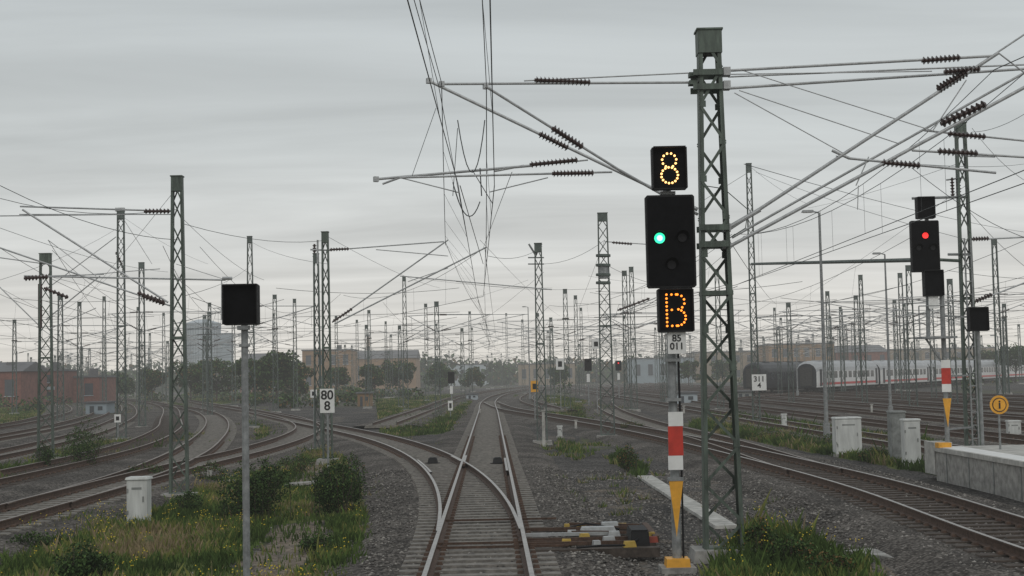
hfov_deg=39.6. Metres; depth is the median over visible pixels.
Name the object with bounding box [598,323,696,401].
catenary mast
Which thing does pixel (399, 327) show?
catenary mast
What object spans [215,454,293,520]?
bush
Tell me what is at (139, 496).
trackside cabinet
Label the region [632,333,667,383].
catenary mast
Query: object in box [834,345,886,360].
warehouse
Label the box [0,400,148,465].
railway track
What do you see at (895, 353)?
catenary mast
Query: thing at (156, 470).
weed clump
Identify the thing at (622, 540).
point machine
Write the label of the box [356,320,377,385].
catenary mast
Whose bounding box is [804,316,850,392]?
catenary mast
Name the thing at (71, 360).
catenary mast
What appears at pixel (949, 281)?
catenary mast
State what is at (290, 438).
railway track
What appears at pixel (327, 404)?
track number sign
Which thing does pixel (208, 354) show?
catenary mast
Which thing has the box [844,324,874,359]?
catenary mast
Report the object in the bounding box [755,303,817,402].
catenary mast
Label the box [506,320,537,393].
catenary mast
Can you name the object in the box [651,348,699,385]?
catenary mast
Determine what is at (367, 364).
catenary mast
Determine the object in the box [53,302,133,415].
catenary mast
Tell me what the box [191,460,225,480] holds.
weed clump
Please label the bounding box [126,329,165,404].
catenary mast
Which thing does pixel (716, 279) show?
catenary mast
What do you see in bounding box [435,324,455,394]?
catenary mast
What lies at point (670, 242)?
railway signal
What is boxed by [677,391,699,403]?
equipment shed
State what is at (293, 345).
catenary mast
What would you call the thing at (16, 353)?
catenary mast
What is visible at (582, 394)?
catenary mast
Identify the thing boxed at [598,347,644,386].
catenary mast
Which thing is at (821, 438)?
weed clump
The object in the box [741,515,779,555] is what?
weed clump
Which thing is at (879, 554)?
cable trough
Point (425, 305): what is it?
catenary mast
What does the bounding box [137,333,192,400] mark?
catenary mast
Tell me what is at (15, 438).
railway track
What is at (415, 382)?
depot hall
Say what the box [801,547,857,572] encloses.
weed clump
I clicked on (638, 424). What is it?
weed clump
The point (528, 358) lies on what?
street lamp
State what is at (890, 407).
street lamp
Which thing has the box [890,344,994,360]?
warehouse
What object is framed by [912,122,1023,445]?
catenary mast
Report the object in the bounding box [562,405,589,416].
weed clump
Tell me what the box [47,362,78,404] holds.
brick house
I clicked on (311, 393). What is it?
track sign
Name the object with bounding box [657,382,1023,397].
railway track
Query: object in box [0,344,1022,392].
distant tree line
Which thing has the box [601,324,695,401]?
catenary mast
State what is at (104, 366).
catenary mast
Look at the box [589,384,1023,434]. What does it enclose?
railway track
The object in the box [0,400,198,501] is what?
railway track
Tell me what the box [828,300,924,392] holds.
catenary mast
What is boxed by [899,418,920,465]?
trackside cabinet
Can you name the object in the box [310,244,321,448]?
catenary mast
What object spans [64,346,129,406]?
catenary mast
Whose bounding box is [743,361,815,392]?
passenger coach
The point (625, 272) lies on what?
catenary mast
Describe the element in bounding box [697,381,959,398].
railway track
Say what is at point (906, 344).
catenary mast
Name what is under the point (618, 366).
railway signal
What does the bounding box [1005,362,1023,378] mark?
passenger coach
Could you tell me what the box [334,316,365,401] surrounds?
catenary mast
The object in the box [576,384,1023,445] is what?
railway track
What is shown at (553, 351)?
catenary mast
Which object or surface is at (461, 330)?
catenary mast
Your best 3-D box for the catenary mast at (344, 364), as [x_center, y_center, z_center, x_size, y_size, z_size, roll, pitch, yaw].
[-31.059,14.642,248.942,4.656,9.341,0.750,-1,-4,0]
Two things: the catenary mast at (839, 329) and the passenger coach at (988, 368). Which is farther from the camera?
the passenger coach at (988, 368)
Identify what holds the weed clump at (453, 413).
on the ground at (350, 416)
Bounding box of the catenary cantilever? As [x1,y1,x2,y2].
[373,34,1023,248]
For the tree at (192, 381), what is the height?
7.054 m
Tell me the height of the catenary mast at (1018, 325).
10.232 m
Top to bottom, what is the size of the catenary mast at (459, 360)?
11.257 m
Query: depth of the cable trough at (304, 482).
42.84 m
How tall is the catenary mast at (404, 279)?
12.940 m
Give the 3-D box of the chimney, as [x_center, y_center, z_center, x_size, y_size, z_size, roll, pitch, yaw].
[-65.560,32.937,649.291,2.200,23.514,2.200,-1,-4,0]
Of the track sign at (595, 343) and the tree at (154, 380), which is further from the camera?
the tree at (154, 380)
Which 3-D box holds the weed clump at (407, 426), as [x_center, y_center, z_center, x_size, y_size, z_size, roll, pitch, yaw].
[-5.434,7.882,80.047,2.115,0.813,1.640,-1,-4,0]
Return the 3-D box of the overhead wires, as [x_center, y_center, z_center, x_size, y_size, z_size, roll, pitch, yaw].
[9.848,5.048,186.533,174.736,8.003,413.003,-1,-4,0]
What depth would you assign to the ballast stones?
31.02 m
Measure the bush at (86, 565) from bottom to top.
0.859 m
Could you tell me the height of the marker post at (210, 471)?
0.504 m
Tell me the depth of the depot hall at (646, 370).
429.21 m
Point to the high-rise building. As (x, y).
(196, 356)
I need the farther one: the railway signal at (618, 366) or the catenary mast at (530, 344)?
the catenary mast at (530, 344)
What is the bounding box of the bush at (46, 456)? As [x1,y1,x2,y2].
[31,440,54,465]
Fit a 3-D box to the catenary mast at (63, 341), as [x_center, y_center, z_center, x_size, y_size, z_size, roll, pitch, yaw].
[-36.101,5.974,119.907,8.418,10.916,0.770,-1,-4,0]
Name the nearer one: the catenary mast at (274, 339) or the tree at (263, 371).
the tree at (263, 371)
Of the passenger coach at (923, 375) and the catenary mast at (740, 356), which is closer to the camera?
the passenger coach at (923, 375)
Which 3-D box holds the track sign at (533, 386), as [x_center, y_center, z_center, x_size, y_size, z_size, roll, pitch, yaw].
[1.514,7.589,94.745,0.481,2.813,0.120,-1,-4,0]
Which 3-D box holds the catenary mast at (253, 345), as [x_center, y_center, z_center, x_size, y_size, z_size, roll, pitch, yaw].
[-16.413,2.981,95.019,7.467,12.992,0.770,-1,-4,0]
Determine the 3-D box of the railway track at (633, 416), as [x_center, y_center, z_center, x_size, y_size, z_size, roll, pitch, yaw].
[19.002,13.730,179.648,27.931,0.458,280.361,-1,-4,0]
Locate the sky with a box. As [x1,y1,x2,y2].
[0,0,1023,379]
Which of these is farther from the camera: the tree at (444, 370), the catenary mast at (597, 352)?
the tree at (444, 370)
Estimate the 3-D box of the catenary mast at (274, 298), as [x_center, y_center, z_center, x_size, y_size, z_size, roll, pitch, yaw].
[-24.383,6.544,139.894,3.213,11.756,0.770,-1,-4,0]
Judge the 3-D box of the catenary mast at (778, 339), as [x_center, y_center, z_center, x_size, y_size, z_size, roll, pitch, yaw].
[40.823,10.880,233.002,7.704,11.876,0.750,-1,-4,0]
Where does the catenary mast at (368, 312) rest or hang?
on the ground at (350, 416)
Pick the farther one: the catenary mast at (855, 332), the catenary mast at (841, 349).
the catenary mast at (841, 349)
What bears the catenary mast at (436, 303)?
on the ground at (350, 416)
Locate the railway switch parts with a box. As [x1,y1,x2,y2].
[417,455,567,548]
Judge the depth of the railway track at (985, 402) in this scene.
139.86 m
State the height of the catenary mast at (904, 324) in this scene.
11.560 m
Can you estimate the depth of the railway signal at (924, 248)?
40.16 m
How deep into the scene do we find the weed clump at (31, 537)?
27.07 m
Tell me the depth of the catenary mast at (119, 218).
78.86 m
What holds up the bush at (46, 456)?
on the ground at (350, 416)
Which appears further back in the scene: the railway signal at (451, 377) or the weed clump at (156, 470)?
the railway signal at (451, 377)
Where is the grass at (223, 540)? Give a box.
[0,393,944,575]
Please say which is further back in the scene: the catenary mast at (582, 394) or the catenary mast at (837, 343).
the catenary mast at (837, 343)
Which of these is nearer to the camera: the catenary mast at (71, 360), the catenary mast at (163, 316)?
the catenary mast at (163, 316)
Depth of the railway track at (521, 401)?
156.97 m
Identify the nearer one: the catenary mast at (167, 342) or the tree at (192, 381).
the catenary mast at (167, 342)
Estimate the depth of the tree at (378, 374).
238.56 m
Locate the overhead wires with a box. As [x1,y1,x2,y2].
[0,0,1023,367]
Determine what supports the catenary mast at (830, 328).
on the ground at (350, 416)
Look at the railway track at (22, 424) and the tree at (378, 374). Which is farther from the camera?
the tree at (378, 374)
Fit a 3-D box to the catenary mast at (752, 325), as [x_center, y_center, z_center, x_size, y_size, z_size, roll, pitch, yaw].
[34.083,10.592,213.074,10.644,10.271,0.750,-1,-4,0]
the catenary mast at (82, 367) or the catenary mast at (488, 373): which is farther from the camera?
the catenary mast at (488, 373)
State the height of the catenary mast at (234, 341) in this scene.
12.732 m
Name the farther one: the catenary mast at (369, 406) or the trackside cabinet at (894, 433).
the catenary mast at (369, 406)
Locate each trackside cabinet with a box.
[125,476,152,523]
[556,426,562,437]
[781,414,786,425]
[831,416,861,456]
[886,410,905,460]
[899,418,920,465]
[1005,420,1020,433]
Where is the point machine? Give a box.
[525,521,659,557]
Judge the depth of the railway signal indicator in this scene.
20.95 m
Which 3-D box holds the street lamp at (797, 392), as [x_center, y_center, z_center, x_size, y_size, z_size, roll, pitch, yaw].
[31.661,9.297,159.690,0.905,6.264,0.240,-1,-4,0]
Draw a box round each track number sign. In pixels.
[320,389,334,470]
[752,374,766,390]
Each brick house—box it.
[0,362,47,406]
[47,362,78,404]
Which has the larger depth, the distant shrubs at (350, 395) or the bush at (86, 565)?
the distant shrubs at (350, 395)
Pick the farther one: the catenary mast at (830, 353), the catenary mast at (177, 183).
the catenary mast at (830, 353)
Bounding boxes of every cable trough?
[286,481,314,485]
[637,475,736,528]
[844,548,893,558]
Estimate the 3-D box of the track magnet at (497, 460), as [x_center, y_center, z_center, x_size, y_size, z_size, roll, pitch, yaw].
[-0.490,5.834,48.129,0.500,0.212,0.500,-1,-4,0]
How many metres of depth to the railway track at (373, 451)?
53.59 m
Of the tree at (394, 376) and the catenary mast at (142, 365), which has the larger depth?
the tree at (394, 376)
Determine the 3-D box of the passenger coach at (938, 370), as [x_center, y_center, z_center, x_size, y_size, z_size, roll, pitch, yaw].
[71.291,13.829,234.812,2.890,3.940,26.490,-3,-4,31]
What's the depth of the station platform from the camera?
36.55 m
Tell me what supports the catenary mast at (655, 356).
on the ground at (350, 416)
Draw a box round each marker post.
[206,466,212,475]
[541,410,545,446]
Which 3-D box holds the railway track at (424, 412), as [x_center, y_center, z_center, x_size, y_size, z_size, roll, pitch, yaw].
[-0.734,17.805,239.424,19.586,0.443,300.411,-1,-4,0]
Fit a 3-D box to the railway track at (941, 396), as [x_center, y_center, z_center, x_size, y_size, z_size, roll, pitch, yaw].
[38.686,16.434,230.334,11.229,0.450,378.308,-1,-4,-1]
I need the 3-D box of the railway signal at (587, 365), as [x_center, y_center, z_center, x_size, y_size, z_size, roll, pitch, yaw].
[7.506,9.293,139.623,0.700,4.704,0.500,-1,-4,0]
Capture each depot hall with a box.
[357,350,420,388]
[449,362,488,385]
[517,362,575,384]
[627,357,694,383]
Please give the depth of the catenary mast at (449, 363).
380.29 m
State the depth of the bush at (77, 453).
52.62 m
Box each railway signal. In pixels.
[448,372,454,400]
[584,359,591,404]
[615,361,620,396]
[644,145,696,573]
[909,196,989,445]
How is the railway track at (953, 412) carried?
on the ground at (350, 416)
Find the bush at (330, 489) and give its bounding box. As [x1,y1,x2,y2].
[309,454,368,516]
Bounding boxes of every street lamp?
[522,306,530,398]
[789,343,798,395]
[801,210,829,437]
[872,252,892,410]
[990,335,1001,393]
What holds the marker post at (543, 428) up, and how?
on the ground at (350, 416)
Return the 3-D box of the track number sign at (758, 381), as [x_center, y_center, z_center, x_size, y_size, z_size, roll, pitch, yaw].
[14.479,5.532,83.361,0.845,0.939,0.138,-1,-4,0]
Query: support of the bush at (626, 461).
on the ground at (350, 416)
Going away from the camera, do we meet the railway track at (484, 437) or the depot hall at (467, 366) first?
the railway track at (484, 437)
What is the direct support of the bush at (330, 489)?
on the ground at (350, 416)
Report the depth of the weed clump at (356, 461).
42.06 m
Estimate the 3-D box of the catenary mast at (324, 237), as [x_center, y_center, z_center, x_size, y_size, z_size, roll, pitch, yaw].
[-3.012,2.124,52.486,9.146,8.889,3.405,-1,-4,0]
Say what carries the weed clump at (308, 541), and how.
on the ground at (350, 416)
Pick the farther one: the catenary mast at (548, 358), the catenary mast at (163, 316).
the catenary mast at (548, 358)
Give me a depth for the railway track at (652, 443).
30.83 m
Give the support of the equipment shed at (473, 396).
on the ground at (350, 416)
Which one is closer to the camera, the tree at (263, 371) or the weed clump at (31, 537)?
the weed clump at (31, 537)
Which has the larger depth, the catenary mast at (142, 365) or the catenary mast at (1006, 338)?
the catenary mast at (142, 365)
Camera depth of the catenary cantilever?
24.34 m
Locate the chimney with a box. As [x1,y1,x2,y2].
[366,334,369,348]
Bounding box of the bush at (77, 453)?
[61,416,113,464]
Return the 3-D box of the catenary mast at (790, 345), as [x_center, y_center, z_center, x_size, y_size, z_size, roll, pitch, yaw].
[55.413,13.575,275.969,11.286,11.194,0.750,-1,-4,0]
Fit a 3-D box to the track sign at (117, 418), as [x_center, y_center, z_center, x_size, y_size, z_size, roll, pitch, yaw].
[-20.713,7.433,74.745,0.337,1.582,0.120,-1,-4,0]
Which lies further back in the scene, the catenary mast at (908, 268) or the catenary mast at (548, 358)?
the catenary mast at (548, 358)
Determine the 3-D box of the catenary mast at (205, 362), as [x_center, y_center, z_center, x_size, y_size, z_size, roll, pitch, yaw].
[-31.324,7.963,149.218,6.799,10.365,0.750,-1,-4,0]
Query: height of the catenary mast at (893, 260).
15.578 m
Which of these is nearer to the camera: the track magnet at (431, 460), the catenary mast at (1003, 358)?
the track magnet at (431, 460)
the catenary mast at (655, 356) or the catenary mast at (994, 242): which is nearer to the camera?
the catenary mast at (994, 242)
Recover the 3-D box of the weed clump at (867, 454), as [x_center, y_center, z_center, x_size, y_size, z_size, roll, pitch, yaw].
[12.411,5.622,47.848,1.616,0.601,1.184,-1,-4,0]
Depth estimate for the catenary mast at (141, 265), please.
100.00 m
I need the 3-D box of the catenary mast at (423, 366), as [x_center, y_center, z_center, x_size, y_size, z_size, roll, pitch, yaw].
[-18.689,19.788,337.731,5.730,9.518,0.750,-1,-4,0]
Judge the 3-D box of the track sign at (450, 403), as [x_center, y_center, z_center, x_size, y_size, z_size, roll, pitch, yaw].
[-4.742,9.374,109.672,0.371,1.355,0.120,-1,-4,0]
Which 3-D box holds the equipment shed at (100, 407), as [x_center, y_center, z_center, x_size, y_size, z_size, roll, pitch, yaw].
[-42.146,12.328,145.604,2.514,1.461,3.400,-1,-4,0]
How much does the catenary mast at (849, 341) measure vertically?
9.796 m
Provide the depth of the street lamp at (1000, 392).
149.64 m
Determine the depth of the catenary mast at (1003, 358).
158.34 m
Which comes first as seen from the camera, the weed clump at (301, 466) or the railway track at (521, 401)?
the weed clump at (301, 466)
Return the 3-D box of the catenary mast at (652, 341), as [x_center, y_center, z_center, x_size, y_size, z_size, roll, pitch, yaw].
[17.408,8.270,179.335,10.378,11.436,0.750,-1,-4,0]
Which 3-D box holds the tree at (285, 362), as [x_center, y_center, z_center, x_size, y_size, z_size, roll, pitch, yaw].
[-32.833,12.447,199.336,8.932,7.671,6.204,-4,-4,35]
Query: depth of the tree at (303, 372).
208.94 m
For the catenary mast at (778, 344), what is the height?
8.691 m
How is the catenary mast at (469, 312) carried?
on the ground at (350, 416)
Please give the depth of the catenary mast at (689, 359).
269.70 m
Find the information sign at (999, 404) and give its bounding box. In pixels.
[990,395,1008,448]
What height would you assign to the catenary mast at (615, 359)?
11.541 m
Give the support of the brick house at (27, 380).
on the ground at (350, 416)
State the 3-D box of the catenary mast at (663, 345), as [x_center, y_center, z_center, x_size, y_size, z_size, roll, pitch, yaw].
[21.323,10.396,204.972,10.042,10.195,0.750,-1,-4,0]
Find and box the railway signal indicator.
[222,283,259,575]
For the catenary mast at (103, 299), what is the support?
on the ground at (350, 416)
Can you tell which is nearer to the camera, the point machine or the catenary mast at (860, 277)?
the point machine
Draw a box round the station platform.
[924,441,1023,501]
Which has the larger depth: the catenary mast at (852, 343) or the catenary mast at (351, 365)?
the catenary mast at (351, 365)
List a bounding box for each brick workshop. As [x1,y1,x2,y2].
[73,369,115,402]
[240,353,289,392]
[301,345,357,390]
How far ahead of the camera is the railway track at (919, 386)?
208.24 m
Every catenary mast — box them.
[0,175,231,497]
[0,253,103,460]
[9,321,72,414]
[34,295,132,420]
[52,208,159,439]
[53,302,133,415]
[54,353,92,366]
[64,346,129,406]
[65,296,167,400]
[79,349,128,375]
[87,335,147,400]
[105,262,227,426]
[121,307,164,405]
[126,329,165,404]
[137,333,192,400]
[147,313,195,402]
[147,341,194,402]
[167,312,268,414]
[181,315,240,410]
[187,303,240,410]
[187,336,235,408]
[211,236,321,428]
[212,325,237,405]
[234,299,299,410]
[250,295,280,412]
[271,313,299,400]
[310,231,551,464]
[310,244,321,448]
[326,345,346,393]
[332,345,353,388]
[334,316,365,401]
[336,310,373,402]
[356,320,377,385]
[361,321,388,397]
[363,325,405,408]
[366,335,394,397]
[367,346,393,389]
[397,325,448,407]
[402,277,435,410]
[403,301,530,415]
[422,351,442,390]
[424,304,456,400]
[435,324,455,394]
[440,328,492,402]
[444,342,463,390]
[448,351,463,388]
[452,311,497,392]
[471,328,497,391]
[481,317,609,404]
[485,313,542,399]
[486,356,501,388]
[495,289,608,407]
[498,313,530,390]
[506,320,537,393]
[507,332,586,393]
[520,328,594,397]
[522,295,622,402]
[528,243,552,444]
[568,350,605,387]
[570,344,592,388]
[575,336,632,390]
[579,308,617,395]
[595,339,622,385]
[596,212,655,437]
[598,267,656,411]
[598,271,656,408]
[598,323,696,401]
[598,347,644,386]
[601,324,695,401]
[607,316,646,395]
[608,341,653,385]
[610,333,689,395]
[627,328,663,388]
[627,338,692,386]
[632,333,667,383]
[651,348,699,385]
[654,336,699,386]
[688,27,755,563]
[694,271,747,408]
[706,163,909,420]
[707,324,773,361]
[710,340,742,383]
[721,326,802,393]
[738,318,783,360]
[740,339,765,360]
[752,291,898,400]
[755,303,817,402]
[768,329,817,360]
[773,308,815,390]
[777,275,901,402]
[784,295,891,397]
[785,310,871,389]
[790,307,871,390]
[792,337,814,359]
[797,335,819,360]
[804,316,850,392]
[816,265,959,406]
[818,330,839,357]
[820,273,966,400]
[825,322,854,359]
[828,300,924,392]
[832,337,853,359]
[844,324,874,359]
[845,333,867,359]
[856,308,902,390]
[861,279,1003,403]
[897,239,1023,396]
[902,304,936,390]
[903,308,965,397]
[904,340,920,360]
[911,342,937,356]
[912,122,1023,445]
[950,303,1009,393]
[993,319,1011,393]
[998,324,1023,383]
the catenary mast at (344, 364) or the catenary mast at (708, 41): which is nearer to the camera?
the catenary mast at (708, 41)
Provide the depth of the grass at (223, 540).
29.16 m
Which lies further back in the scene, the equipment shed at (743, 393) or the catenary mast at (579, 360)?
the catenary mast at (579, 360)
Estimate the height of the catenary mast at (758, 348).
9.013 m
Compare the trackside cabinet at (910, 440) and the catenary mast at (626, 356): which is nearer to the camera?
the trackside cabinet at (910, 440)
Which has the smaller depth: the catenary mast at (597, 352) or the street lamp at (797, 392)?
the street lamp at (797, 392)
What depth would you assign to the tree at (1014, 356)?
258.72 m
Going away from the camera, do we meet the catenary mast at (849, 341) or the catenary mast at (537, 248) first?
the catenary mast at (537, 248)
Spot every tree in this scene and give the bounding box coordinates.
[111,372,135,399]
[141,367,168,399]
[167,360,205,400]
[187,358,241,401]
[228,353,284,393]
[257,349,305,403]
[278,361,313,399]
[324,366,351,388]
[357,364,384,397]
[381,358,416,389]
[421,361,456,393]
[459,366,484,386]
[548,365,570,383]
[680,359,700,385]
[709,360,736,379]
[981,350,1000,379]
[994,343,1023,382]
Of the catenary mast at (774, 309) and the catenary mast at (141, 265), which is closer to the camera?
the catenary mast at (141, 265)
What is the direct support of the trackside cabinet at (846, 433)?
on the ground at (350, 416)
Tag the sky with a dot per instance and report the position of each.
(278, 119)
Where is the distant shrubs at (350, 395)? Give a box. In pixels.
[0,373,1017,411]
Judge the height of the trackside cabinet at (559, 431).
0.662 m
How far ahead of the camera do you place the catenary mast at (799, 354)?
344.16 m
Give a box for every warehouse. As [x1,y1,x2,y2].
[686,348,756,381]
[755,339,834,361]
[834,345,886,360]
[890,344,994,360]
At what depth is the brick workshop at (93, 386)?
239.59 m
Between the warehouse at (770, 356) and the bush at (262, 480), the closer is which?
the bush at (262, 480)
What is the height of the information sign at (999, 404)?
2.374 m
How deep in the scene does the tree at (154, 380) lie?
238.30 m
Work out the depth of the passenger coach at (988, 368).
256.35 m
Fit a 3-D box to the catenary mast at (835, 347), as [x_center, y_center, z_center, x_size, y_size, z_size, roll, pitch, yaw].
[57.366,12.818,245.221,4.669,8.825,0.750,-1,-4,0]
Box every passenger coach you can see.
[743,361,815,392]
[797,360,878,391]
[871,360,929,387]
[921,360,968,384]
[966,360,1001,380]
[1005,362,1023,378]
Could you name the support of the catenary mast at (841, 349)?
on the ground at (350, 416)
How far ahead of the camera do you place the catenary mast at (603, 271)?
69.38 m
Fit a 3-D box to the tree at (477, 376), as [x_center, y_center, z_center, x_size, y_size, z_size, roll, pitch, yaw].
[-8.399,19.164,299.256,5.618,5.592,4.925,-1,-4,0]
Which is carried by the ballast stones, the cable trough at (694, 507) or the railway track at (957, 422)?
the cable trough at (694, 507)
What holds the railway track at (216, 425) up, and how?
on the ground at (350, 416)
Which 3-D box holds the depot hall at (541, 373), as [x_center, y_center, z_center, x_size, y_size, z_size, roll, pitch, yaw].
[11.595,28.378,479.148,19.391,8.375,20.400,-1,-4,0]
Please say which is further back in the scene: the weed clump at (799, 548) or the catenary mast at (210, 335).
the catenary mast at (210, 335)
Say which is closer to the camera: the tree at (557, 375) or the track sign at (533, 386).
the track sign at (533, 386)
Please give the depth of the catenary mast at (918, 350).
356.18 m
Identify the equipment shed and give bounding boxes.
[83,401,115,413]
[355,392,374,406]
[466,393,479,399]
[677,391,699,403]
[729,390,753,396]
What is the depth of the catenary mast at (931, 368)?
132.52 m
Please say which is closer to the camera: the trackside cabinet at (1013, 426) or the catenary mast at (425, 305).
the trackside cabinet at (1013, 426)
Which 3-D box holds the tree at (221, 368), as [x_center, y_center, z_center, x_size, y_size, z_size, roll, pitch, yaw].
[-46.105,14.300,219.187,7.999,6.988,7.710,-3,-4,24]
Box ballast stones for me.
[146,460,1023,575]
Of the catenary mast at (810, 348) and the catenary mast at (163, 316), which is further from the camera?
the catenary mast at (810, 348)
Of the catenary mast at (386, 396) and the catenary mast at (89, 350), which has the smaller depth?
the catenary mast at (386, 396)
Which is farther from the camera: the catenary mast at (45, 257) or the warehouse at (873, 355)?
the warehouse at (873, 355)
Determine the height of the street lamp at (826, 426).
10.193 m
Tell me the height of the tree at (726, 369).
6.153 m
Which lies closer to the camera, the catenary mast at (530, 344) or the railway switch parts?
the railway switch parts
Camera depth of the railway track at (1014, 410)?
120.82 m
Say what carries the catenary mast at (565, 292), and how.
on the ground at (350, 416)
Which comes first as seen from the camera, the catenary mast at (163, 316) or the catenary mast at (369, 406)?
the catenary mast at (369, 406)
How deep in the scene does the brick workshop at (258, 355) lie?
403.91 m
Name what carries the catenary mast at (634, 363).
on the ground at (350, 416)
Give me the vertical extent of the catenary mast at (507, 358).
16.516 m
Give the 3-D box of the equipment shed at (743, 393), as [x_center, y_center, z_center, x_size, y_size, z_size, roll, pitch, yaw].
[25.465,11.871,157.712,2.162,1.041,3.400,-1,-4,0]
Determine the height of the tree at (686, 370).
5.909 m
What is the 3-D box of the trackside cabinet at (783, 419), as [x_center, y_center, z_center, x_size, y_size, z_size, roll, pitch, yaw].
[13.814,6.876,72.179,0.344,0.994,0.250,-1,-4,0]
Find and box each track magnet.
[425,457,439,463]
[490,457,502,463]
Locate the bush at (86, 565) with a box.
[49,534,118,575]
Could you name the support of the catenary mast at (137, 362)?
on the ground at (350, 416)
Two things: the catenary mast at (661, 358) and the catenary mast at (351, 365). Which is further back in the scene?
the catenary mast at (351, 365)
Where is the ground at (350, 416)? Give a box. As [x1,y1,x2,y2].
[1,378,1023,575]
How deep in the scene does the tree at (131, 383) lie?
258.69 m
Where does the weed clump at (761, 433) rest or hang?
on the ground at (350, 416)
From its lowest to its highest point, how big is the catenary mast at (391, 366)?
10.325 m
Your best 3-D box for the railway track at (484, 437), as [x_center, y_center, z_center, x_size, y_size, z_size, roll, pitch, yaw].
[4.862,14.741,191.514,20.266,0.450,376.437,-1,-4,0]
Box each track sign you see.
[114,414,120,439]
[310,390,316,435]
[448,401,452,416]
[531,381,537,419]
[556,358,563,407]
[592,339,598,412]
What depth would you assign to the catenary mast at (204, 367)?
166.15 m
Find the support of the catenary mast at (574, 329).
on the ground at (350, 416)
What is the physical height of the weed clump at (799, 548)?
0.598 m
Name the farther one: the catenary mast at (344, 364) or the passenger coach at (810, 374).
the catenary mast at (344, 364)
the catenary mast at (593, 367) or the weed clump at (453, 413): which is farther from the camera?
the catenary mast at (593, 367)
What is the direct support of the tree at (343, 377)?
on the ground at (350, 416)
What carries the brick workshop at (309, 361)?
on the ground at (350, 416)
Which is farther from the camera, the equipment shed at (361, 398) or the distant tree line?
the distant tree line
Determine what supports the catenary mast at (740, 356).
on the ground at (350, 416)
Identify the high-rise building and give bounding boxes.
[186,319,233,376]
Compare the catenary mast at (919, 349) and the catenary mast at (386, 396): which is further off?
the catenary mast at (919, 349)
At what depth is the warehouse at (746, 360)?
439.33 m
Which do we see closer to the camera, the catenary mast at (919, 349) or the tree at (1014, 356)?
the tree at (1014, 356)
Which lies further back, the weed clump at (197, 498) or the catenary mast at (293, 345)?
the catenary mast at (293, 345)
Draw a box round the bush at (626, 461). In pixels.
[616,443,638,471]
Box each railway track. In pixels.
[0,398,256,510]
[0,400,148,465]
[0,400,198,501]
[0,401,120,448]
[0,403,83,433]
[0,403,334,567]
[160,397,520,548]
[325,385,639,575]
[353,386,543,427]
[474,402,1023,575]
[508,385,580,411]
[562,384,962,460]
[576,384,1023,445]
[581,386,853,475]
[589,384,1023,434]
[602,383,1023,422]
[615,383,1023,413]
[630,383,1023,407]
[640,383,1023,401]
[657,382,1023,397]
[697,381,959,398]
[738,379,1023,398]
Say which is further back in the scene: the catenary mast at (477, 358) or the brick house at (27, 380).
the catenary mast at (477, 358)
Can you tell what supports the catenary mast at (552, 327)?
on the ground at (350, 416)
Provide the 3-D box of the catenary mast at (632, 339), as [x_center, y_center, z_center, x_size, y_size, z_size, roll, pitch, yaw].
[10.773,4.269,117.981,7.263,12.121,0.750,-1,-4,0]
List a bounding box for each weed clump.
[6,530,61,548]
[127,462,165,472]
[169,489,202,509]
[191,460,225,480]
[275,453,314,472]
[297,531,335,552]
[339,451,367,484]
[397,421,433,433]
[432,406,466,419]
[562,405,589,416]
[620,421,644,427]
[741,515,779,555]
[747,427,788,440]
[767,533,817,560]
[799,433,831,442]
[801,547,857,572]
[856,447,887,463]

